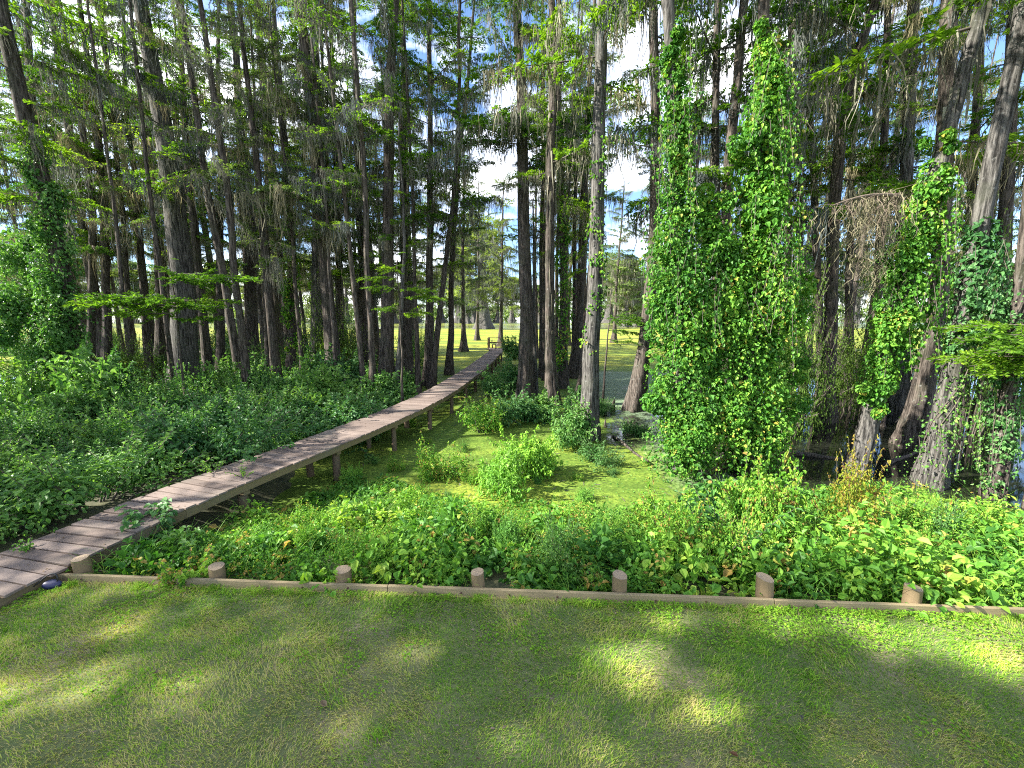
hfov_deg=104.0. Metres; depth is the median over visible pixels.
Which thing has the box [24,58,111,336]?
cypress tree
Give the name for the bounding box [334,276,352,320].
cypress tree
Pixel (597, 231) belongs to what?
climbing vine
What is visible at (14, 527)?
shrub
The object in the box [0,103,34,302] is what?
cypress tree
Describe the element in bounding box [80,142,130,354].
cypress tree
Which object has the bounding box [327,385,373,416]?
shrub
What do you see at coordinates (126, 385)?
shrub
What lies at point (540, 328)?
cypress tree
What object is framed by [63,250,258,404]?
young cypress
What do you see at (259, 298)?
cypress tree
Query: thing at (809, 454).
fallen log
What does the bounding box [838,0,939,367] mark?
cypress tree
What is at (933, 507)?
grass tuft
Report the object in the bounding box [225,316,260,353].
shrub
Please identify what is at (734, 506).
shrub
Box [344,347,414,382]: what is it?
shrub
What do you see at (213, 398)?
shrub
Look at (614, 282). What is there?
cypress tree
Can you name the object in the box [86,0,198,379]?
cypress tree
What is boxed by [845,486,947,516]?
grass tuft
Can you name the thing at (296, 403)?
shrub
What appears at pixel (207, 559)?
leafy plant
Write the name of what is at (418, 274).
cypress tree
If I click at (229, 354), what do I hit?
shrub
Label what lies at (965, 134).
cypress tree
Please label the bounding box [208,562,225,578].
log post
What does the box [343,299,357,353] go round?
shrub
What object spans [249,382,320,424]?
shrub
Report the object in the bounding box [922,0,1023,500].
cypress tree
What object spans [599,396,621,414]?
shrub
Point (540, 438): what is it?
shrub
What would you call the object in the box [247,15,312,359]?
cypress tree
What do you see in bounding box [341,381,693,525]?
floating litter
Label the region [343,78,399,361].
cypress tree
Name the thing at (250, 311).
cypress tree
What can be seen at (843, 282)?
cypress tree
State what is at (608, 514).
grass tuft
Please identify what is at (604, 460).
shrub
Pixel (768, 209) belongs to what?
climbing vine
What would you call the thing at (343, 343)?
understory tree
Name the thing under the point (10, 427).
shrub
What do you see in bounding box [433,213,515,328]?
cypress tree
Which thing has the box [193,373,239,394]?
shrub
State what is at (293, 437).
shrub
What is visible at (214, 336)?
shrub
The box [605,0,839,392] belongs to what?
cypress tree
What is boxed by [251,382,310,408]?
shrub
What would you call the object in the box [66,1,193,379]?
cypress tree
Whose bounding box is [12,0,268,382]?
cypress tree
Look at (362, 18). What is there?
sky
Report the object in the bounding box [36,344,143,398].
shrub
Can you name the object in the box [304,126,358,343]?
cypress tree
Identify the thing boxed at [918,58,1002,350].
cypress tree
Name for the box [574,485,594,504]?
shrub
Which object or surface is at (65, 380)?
shrub
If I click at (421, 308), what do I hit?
cypress tree
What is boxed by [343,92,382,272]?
cypress tree
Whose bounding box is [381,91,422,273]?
cypress tree
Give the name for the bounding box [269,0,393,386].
cypress tree
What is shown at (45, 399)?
shrub
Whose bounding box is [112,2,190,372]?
cypress tree
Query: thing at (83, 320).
cypress tree
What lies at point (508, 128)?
cypress tree
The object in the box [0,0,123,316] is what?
cypress tree
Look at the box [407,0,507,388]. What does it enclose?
cypress tree
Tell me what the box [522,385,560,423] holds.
shrub
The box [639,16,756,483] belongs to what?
climbing vine
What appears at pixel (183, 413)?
shrub
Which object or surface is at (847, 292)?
cypress tree
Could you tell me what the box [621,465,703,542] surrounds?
shrub
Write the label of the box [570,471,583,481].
shrub
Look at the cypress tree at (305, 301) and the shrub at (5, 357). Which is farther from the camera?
the cypress tree at (305, 301)
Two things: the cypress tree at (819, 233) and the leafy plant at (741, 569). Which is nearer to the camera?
the leafy plant at (741, 569)
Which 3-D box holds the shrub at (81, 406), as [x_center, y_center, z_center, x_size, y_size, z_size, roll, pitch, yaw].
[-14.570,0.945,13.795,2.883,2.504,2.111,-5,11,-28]
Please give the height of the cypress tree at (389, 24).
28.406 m
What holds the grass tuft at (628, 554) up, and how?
on the bank
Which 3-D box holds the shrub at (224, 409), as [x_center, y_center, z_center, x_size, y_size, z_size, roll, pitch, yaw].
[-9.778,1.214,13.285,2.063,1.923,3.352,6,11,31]
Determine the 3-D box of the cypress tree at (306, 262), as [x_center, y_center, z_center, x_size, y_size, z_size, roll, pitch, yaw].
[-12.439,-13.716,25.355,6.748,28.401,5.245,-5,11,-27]
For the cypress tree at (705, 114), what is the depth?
35.16 m
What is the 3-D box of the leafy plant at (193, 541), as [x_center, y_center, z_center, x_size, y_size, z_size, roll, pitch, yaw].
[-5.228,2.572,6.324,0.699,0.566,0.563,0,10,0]
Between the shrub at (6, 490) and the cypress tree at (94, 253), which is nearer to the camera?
the shrub at (6, 490)
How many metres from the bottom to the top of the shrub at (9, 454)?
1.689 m
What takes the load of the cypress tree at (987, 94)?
on the bank
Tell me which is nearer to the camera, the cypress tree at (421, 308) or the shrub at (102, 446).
the shrub at (102, 446)
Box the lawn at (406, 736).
[0,582,1023,767]
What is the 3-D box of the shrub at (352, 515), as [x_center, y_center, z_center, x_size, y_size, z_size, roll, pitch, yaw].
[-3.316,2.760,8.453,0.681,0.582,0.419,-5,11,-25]
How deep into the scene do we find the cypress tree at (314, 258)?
24.78 m
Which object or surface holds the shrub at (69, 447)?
on the bank
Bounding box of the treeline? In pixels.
[7,303,949,318]
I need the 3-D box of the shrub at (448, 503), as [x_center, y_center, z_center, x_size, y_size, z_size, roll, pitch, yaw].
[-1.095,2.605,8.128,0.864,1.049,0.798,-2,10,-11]
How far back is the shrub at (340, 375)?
19.28 m
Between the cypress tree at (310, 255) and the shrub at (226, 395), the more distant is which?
the cypress tree at (310, 255)
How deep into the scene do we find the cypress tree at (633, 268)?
147.28 m
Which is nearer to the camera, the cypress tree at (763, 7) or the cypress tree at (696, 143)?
the cypress tree at (763, 7)
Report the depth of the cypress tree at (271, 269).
20.24 m
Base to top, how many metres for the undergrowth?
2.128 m
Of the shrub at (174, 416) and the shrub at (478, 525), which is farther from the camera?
the shrub at (174, 416)
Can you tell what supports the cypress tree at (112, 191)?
on the bank
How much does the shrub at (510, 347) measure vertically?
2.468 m
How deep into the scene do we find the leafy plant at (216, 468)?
8.89 m
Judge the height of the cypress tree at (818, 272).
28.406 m
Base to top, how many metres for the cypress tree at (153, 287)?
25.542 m
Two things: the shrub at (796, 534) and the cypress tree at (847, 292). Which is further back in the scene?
the cypress tree at (847, 292)
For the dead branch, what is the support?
attached to the cypress tree at (867, 427)
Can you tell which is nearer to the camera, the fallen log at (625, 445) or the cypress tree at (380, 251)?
the fallen log at (625, 445)
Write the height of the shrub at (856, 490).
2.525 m
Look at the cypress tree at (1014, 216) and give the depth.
41.18 m
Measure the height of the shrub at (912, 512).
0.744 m
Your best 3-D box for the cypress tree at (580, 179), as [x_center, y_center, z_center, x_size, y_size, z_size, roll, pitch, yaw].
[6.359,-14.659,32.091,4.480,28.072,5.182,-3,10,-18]
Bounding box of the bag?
[33,573,62,589]
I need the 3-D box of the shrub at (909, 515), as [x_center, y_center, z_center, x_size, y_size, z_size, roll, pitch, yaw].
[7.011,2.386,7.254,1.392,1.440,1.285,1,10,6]
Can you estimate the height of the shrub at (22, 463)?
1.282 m
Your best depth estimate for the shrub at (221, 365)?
20.57 m
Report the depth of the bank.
7.81 m
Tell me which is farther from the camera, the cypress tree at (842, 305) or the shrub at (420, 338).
the cypress tree at (842, 305)
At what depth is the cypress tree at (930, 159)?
35.54 m
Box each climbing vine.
[0,127,110,391]
[275,169,335,351]
[554,155,577,371]
[578,77,615,354]
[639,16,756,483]
[667,15,819,482]
[854,126,966,419]
[884,365,997,496]
[938,216,1014,401]
[969,289,1023,498]
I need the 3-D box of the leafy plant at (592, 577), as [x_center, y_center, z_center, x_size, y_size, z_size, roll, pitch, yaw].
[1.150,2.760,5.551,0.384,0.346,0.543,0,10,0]
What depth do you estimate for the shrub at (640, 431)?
15.07 m
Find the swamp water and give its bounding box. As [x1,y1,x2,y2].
[0,316,1023,524]
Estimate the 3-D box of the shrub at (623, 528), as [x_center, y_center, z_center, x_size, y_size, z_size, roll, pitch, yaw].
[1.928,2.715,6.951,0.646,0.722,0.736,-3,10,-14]
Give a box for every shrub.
[0,319,36,378]
[0,333,129,428]
[0,351,98,397]
[0,361,60,428]
[0,402,72,455]
[0,407,95,450]
[0,425,62,469]
[0,425,224,536]
[0,428,39,473]
[0,445,89,499]
[0,468,38,514]
[0,474,90,543]
[1,435,131,473]
[19,388,103,441]
[20,377,140,433]
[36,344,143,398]
[47,394,166,455]
[56,409,179,454]
[64,429,166,482]
[84,391,154,427]
[101,373,188,407]
[111,361,196,417]
[112,318,140,349]
[113,330,123,355]
[113,361,155,383]
[114,331,167,373]
[119,388,305,477]
[121,403,209,473]
[126,380,214,417]
[134,376,241,404]
[147,388,277,437]
[154,427,252,472]
[155,358,216,401]
[167,404,195,424]
[180,387,271,437]
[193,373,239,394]
[194,351,275,388]
[198,324,228,356]
[199,331,233,368]
[200,352,269,378]
[200,381,273,406]
[206,369,274,402]
[208,383,308,443]
[211,386,266,408]
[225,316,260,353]
[227,357,279,392]
[230,333,298,369]
[249,373,311,400]
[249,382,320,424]
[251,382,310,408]
[255,415,334,445]
[263,362,355,395]
[265,388,327,429]
[266,353,366,420]
[273,365,310,383]
[275,388,387,457]
[275,496,324,531]
[280,320,309,366]
[282,342,352,381]
[289,517,318,550]
[303,382,327,412]
[311,342,368,386]
[317,386,386,443]
[324,523,372,566]
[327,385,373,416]
[338,366,419,405]
[338,501,370,524]
[340,462,364,484]
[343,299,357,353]
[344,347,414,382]
[357,387,383,403]
[359,515,399,549]
[362,452,380,464]
[369,390,400,411]
[384,452,407,471]
[390,367,424,394]
[394,332,440,366]
[400,370,413,391]
[409,418,417,426]
[412,322,441,354]
[412,432,477,483]
[421,436,432,444]
[437,485,474,521]
[444,488,452,497]
[455,439,469,452]
[456,392,506,434]
[459,467,479,484]
[461,507,491,543]
[472,353,517,398]
[474,441,533,505]
[475,401,483,410]
[486,383,553,427]
[486,422,562,481]
[489,510,523,552]
[499,335,518,360]
[504,505,537,542]
[520,507,595,586]
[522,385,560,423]
[528,435,541,443]
[534,475,541,484]
[534,527,548,548]
[547,392,601,452]
[560,385,606,409]
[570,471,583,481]
[574,433,625,471]
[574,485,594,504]
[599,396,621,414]
[605,465,620,477]
[608,516,635,549]
[619,418,655,438]
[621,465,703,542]
[651,484,717,576]
[664,502,758,580]
[674,464,804,555]
[711,491,743,528]
[716,439,807,548]
[717,510,760,556]
[737,484,791,542]
[758,495,812,548]
[777,485,812,550]
[810,434,891,528]
[863,488,966,541]
[879,502,941,525]
[912,523,988,557]
[930,495,970,541]
[956,492,1023,545]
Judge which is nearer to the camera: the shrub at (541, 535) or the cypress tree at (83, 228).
the shrub at (541, 535)
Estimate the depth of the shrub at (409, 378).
22.75 m
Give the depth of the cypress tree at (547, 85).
27.76 m
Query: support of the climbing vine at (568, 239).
attached to the cypress tree at (563, 378)
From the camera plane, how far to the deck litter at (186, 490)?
7.37 m
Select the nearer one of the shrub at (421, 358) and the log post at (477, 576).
the log post at (477, 576)
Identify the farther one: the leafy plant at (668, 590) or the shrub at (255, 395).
the shrub at (255, 395)
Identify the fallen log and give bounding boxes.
[612,435,648,461]
[794,452,843,459]
[882,449,919,465]
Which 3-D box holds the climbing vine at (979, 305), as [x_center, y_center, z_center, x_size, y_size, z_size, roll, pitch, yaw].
[11.285,-1.763,9.810,1.524,4.421,1.448,0,10,0]
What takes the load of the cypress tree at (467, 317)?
on the bank
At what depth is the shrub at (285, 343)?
32.36 m
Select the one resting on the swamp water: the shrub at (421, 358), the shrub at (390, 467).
the shrub at (390, 467)
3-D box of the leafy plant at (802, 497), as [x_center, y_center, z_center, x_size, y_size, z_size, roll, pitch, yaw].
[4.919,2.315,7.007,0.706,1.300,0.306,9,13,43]
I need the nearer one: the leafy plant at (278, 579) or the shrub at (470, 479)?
the leafy plant at (278, 579)
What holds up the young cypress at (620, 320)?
on the bank
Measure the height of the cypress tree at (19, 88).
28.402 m
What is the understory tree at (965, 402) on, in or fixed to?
on the bank
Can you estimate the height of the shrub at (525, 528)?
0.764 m
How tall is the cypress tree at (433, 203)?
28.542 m
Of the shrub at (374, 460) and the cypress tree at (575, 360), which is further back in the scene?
the cypress tree at (575, 360)
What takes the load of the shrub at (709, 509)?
on the bank
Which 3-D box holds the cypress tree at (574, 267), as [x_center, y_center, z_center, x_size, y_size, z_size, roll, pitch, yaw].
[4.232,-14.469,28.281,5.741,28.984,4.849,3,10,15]
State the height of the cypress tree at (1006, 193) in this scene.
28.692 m
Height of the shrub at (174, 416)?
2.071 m
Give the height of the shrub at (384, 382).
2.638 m
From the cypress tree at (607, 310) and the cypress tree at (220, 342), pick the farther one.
the cypress tree at (607, 310)
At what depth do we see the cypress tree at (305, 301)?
199.20 m
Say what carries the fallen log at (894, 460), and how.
on the swamp water
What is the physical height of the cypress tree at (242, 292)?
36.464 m
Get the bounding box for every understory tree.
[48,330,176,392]
[286,251,368,374]
[660,121,734,422]
[709,155,820,430]
[758,232,853,443]
[813,278,921,420]
[894,200,1023,447]
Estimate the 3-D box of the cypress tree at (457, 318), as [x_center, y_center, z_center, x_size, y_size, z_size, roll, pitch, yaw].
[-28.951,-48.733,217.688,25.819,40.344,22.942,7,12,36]
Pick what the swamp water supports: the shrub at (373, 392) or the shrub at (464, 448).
the shrub at (464, 448)
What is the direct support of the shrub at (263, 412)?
on the bank
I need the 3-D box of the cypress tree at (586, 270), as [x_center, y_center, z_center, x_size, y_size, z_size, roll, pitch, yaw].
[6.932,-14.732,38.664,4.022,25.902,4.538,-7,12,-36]
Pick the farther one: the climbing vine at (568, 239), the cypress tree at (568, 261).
the cypress tree at (568, 261)
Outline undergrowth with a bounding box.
[64,471,1023,624]
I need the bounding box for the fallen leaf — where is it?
[320,700,326,706]
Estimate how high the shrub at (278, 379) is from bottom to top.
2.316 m
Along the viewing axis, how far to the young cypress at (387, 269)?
16.52 m
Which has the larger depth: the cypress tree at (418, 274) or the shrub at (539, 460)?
the cypress tree at (418, 274)
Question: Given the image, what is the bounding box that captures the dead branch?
[807,176,938,313]
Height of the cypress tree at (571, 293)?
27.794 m
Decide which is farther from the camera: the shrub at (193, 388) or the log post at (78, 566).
the shrub at (193, 388)
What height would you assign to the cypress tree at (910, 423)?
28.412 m
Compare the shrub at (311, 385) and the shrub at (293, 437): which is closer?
the shrub at (293, 437)
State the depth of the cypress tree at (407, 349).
26.03 m
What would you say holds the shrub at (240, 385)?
on the bank
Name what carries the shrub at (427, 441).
on the swamp water
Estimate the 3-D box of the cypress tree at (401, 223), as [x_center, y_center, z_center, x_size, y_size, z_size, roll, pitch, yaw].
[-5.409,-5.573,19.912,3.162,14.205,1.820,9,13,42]
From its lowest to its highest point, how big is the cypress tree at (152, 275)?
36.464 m
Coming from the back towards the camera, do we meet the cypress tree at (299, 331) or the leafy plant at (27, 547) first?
the cypress tree at (299, 331)
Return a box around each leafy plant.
[9,537,33,552]
[114,497,177,544]
[151,543,224,584]
[162,525,207,565]
[198,461,225,472]
[224,463,253,477]
[277,567,312,581]
[582,562,609,591]
[647,569,674,593]
[730,546,756,586]
[772,481,816,550]
[782,538,825,584]
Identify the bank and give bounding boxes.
[0,421,1023,604]
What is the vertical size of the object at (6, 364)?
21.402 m
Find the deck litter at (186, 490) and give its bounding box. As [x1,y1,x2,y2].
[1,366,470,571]
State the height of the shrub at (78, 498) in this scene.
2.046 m
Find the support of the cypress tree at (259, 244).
on the bank
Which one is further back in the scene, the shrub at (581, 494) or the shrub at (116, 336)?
the shrub at (116, 336)
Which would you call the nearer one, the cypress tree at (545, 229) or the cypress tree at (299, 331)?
the cypress tree at (299, 331)
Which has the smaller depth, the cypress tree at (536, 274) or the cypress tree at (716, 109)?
the cypress tree at (716, 109)
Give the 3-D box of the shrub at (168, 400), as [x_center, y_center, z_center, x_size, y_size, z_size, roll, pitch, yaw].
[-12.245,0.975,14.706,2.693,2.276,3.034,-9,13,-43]
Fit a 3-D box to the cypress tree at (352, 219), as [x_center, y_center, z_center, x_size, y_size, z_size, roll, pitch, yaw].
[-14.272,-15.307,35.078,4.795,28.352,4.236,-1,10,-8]
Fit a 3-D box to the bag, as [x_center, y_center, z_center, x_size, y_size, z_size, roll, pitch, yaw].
[-6.253,2.630,5.303,0.473,0.212,0.138,-2,10,-13]
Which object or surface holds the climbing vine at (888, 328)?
attached to the cypress tree at (867, 427)
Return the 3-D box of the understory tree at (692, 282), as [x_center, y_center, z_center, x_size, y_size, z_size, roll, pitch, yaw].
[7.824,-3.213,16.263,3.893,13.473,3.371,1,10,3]
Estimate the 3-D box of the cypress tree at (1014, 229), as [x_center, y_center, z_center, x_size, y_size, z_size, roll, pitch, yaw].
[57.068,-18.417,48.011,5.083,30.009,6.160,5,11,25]
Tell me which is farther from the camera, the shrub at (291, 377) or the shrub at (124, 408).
the shrub at (291, 377)
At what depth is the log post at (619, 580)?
5.11 m
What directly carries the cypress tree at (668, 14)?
on the bank
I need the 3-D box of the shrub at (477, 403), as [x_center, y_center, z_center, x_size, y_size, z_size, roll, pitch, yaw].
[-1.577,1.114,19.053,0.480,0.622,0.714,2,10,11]
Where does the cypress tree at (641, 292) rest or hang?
on the bank
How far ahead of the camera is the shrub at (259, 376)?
19.57 m
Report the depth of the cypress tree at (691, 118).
23.58 m
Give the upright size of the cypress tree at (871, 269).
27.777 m
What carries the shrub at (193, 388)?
on the bank
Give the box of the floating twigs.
[363,385,783,514]
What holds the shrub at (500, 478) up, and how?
on the bank
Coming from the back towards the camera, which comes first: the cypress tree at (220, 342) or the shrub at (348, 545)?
the cypress tree at (220, 342)
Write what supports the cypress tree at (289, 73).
on the bank
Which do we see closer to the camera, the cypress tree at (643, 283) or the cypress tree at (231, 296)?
the cypress tree at (643, 283)
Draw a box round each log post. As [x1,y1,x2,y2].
[70,554,94,573]
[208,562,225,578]
[336,565,351,582]
[471,567,484,587]
[612,570,626,592]
[755,572,773,597]
[901,582,922,603]
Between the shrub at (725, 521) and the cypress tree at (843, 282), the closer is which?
the shrub at (725, 521)
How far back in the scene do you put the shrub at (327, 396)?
15.22 m
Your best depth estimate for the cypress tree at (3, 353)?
44.57 m
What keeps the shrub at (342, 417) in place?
on the bank
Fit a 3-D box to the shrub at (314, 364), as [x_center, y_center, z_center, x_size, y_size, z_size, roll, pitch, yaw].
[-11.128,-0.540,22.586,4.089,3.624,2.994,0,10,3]
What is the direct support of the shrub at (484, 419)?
on the swamp water
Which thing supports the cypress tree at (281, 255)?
on the bank
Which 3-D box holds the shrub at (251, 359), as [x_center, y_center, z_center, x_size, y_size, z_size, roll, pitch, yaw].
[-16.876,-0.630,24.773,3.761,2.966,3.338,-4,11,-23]
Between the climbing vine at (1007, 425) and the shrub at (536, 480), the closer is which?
the climbing vine at (1007, 425)
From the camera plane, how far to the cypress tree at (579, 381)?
21.49 m
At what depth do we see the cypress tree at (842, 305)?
217.17 m
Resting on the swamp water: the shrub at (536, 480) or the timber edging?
the shrub at (536, 480)
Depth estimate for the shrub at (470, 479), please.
10.80 m
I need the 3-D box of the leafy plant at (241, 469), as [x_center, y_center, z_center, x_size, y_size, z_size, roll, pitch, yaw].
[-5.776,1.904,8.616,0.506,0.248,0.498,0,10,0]
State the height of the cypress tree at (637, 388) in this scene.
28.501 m
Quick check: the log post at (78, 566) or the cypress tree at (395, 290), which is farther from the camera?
the cypress tree at (395, 290)
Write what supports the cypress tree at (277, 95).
on the bank
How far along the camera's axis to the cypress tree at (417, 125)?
21.48 m
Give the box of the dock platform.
[487,337,516,359]
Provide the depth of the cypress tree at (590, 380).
13.26 m
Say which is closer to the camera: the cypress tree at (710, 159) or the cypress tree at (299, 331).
the cypress tree at (299, 331)
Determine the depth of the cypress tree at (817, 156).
18.24 m
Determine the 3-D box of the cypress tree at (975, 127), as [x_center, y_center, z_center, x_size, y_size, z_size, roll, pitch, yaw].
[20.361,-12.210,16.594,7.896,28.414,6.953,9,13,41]
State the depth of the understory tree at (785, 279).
14.51 m
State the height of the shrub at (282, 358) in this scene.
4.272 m
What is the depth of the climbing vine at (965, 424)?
10.02 m
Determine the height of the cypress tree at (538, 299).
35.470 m
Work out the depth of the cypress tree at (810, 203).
40.82 m
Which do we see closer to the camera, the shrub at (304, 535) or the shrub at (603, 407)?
the shrub at (304, 535)
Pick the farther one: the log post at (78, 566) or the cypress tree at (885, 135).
the cypress tree at (885, 135)
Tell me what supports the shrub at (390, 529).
on the bank
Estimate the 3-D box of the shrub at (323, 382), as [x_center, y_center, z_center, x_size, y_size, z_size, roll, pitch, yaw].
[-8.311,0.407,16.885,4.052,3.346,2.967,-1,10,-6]
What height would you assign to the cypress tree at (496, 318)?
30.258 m
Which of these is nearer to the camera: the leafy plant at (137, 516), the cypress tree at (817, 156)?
the leafy plant at (137, 516)
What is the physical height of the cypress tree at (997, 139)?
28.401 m
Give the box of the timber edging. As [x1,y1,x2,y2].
[57,573,1023,617]
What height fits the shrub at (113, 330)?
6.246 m
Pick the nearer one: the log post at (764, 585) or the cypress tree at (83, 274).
the log post at (764, 585)
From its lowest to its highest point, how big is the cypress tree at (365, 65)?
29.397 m
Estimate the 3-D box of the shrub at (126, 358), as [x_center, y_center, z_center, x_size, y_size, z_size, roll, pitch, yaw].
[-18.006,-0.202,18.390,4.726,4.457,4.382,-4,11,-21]
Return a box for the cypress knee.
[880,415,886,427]
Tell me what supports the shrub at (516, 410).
on the bank
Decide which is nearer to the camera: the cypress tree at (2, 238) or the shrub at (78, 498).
the shrub at (78, 498)
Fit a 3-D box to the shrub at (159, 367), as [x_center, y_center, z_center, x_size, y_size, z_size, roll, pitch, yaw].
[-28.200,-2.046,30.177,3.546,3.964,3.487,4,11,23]
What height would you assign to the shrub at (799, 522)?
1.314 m
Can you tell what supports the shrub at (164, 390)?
on the bank
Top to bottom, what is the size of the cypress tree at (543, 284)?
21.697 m
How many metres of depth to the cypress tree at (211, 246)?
28.51 m
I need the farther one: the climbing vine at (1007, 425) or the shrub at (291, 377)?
the shrub at (291, 377)
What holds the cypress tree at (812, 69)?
on the bank
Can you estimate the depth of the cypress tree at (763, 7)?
10.75 m
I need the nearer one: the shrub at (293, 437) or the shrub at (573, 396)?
the shrub at (293, 437)
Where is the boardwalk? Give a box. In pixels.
[0,349,502,607]
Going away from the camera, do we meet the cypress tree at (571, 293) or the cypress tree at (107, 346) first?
the cypress tree at (107, 346)
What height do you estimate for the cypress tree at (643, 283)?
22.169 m
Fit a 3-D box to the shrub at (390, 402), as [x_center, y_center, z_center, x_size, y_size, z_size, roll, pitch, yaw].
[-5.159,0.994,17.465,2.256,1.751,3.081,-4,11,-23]
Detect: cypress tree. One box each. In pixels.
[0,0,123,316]
[0,0,124,373]
[0,0,143,358]
[0,0,147,361]
[0,1,86,336]
[0,23,100,307]
[0,27,77,226]
[0,44,83,266]
[0,98,44,347]
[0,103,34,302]
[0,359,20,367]
[1,149,18,355]
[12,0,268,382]
[13,0,155,361]
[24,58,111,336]
[32,0,157,370]
[46,0,160,367]
[51,1,202,350]
[55,105,139,356]
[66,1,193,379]
[74,255,111,306]
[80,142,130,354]
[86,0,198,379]
[100,259,148,323]
[106,0,243,372]
[109,60,168,275]
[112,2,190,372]
[120,12,170,310]
[123,113,169,327]
[127,0,255,378]
[133,2,238,361]
[136,150,169,310]
[143,0,292,388]
[148,265,169,291]
[155,18,216,249]
[161,50,242,352]
[164,108,228,357]
[174,0,275,371]
[187,0,311,380]
[194,0,279,364]
[199,0,281,361]
[203,267,243,321]
[205,0,328,379]
[207,0,286,367]
[227,0,314,367]
[232,257,261,322]
[233,0,383,366]
[233,120,263,302]
[235,0,302,357]
[243,55,310,365]
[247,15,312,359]
[266,86,308,349]
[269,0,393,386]
[271,0,351,365]
[273,0,370,294]
[275,19,379,347]
[277,0,366,367]
[282,0,391,386]
[286,124,350,295]
[299,253,334,321]
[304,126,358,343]
[313,0,456,380]
[322,0,415,360]
[323,0,417,363]
[325,44,369,308]
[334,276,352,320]
[343,0,460,375]
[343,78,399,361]
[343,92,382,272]
[352,0,443,393]
[365,0,488,385]
[365,116,399,300]
[366,66,411,370]
[375,65,438,345]
[379,279,399,322]
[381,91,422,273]
[387,112,435,387]
[399,269,425,320]
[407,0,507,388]
[416,0,504,374]
[417,161,456,336]
[421,264,447,321]
[433,0,583,399]
[433,133,497,351]
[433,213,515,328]
[439,261,471,322]
[456,179,508,340]
[456,297,475,323]
[472,177,519,346]
[478,0,657,441]
[489,277,508,322]
[497,0,629,406]
[497,201,544,393]
[505,276,519,320]
[506,86,539,358]
[509,0,612,388]
[510,0,591,320]
[513,40,571,380]
[514,70,563,377]
[530,72,558,293]
[535,0,617,345]
[535,223,571,349]
[537,284,539,319]
[538,0,608,283]
[538,9,580,373]
[554,94,580,356]
[554,181,588,345]
[562,0,627,378]
[567,8,608,231]
[567,214,608,391]
[568,138,610,348]
[576,0,696,473]
[576,0,748,412]
[577,107,607,333]
[586,249,623,322]
[602,180,643,342]
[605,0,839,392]
[607,258,646,326]
[610,0,781,473]
[614,0,833,436]
[616,161,665,324]
[621,279,644,326]
[644,56,704,263]
[656,74,720,294]
[666,5,737,250]
[689,111,723,244]
[690,90,709,279]
[693,112,727,255]
[698,0,844,276]
[704,0,891,378]
[723,0,873,400]
[736,0,908,407]
[766,0,1013,478]
[777,94,873,366]
[778,0,996,423]
[791,74,830,345]
[792,2,936,343]
[795,26,904,397]
[795,142,845,301]
[799,0,1023,422]
[807,262,842,320]
[811,87,896,300]
[822,76,893,357]
[834,0,1023,449]
[836,4,933,379]
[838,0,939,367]
[838,249,873,322]
[869,54,936,364]
[888,4,1023,406]
[891,2,1023,417]
[909,0,1023,491]
[914,10,1005,245]
[914,129,961,297]
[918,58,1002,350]
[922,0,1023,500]
[950,35,1023,254]
[952,70,1023,346]
[957,103,1023,286]
[1001,53,1023,218]
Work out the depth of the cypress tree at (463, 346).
48.49 m
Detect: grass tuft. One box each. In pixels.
[339,488,403,520]
[476,501,515,522]
[573,497,630,524]
[610,534,657,566]
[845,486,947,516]
[913,489,991,518]
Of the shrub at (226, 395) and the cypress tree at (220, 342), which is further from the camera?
the cypress tree at (220, 342)
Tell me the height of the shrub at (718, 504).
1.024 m
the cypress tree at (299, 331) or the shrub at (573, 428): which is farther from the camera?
the cypress tree at (299, 331)
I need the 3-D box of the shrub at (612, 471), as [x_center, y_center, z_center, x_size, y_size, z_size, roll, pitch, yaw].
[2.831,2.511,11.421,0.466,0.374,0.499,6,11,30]
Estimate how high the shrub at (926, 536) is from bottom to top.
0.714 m
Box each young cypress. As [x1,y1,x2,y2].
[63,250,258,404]
[357,244,446,401]
[601,293,653,401]
[927,318,1023,508]
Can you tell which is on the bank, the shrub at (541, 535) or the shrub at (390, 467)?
the shrub at (541, 535)
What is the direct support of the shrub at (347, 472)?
on the bank
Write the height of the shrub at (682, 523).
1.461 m
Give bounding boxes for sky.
[0,0,1023,315]
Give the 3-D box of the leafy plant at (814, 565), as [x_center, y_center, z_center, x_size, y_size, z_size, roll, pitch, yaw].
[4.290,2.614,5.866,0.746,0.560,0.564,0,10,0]
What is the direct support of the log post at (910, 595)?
on the bank
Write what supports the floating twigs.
on the swamp water
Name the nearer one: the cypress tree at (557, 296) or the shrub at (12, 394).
the shrub at (12, 394)
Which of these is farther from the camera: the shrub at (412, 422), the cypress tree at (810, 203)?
the cypress tree at (810, 203)
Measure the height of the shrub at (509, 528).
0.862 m
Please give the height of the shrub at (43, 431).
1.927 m
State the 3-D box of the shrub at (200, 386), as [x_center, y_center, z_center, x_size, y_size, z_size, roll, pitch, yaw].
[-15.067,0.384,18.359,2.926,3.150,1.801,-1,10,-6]
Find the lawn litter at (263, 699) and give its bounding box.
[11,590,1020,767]
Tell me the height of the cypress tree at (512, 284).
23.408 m
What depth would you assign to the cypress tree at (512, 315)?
321.44 m
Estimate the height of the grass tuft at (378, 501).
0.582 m
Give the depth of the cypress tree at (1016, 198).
23.78 m
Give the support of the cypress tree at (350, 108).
on the bank
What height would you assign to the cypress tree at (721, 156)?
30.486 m

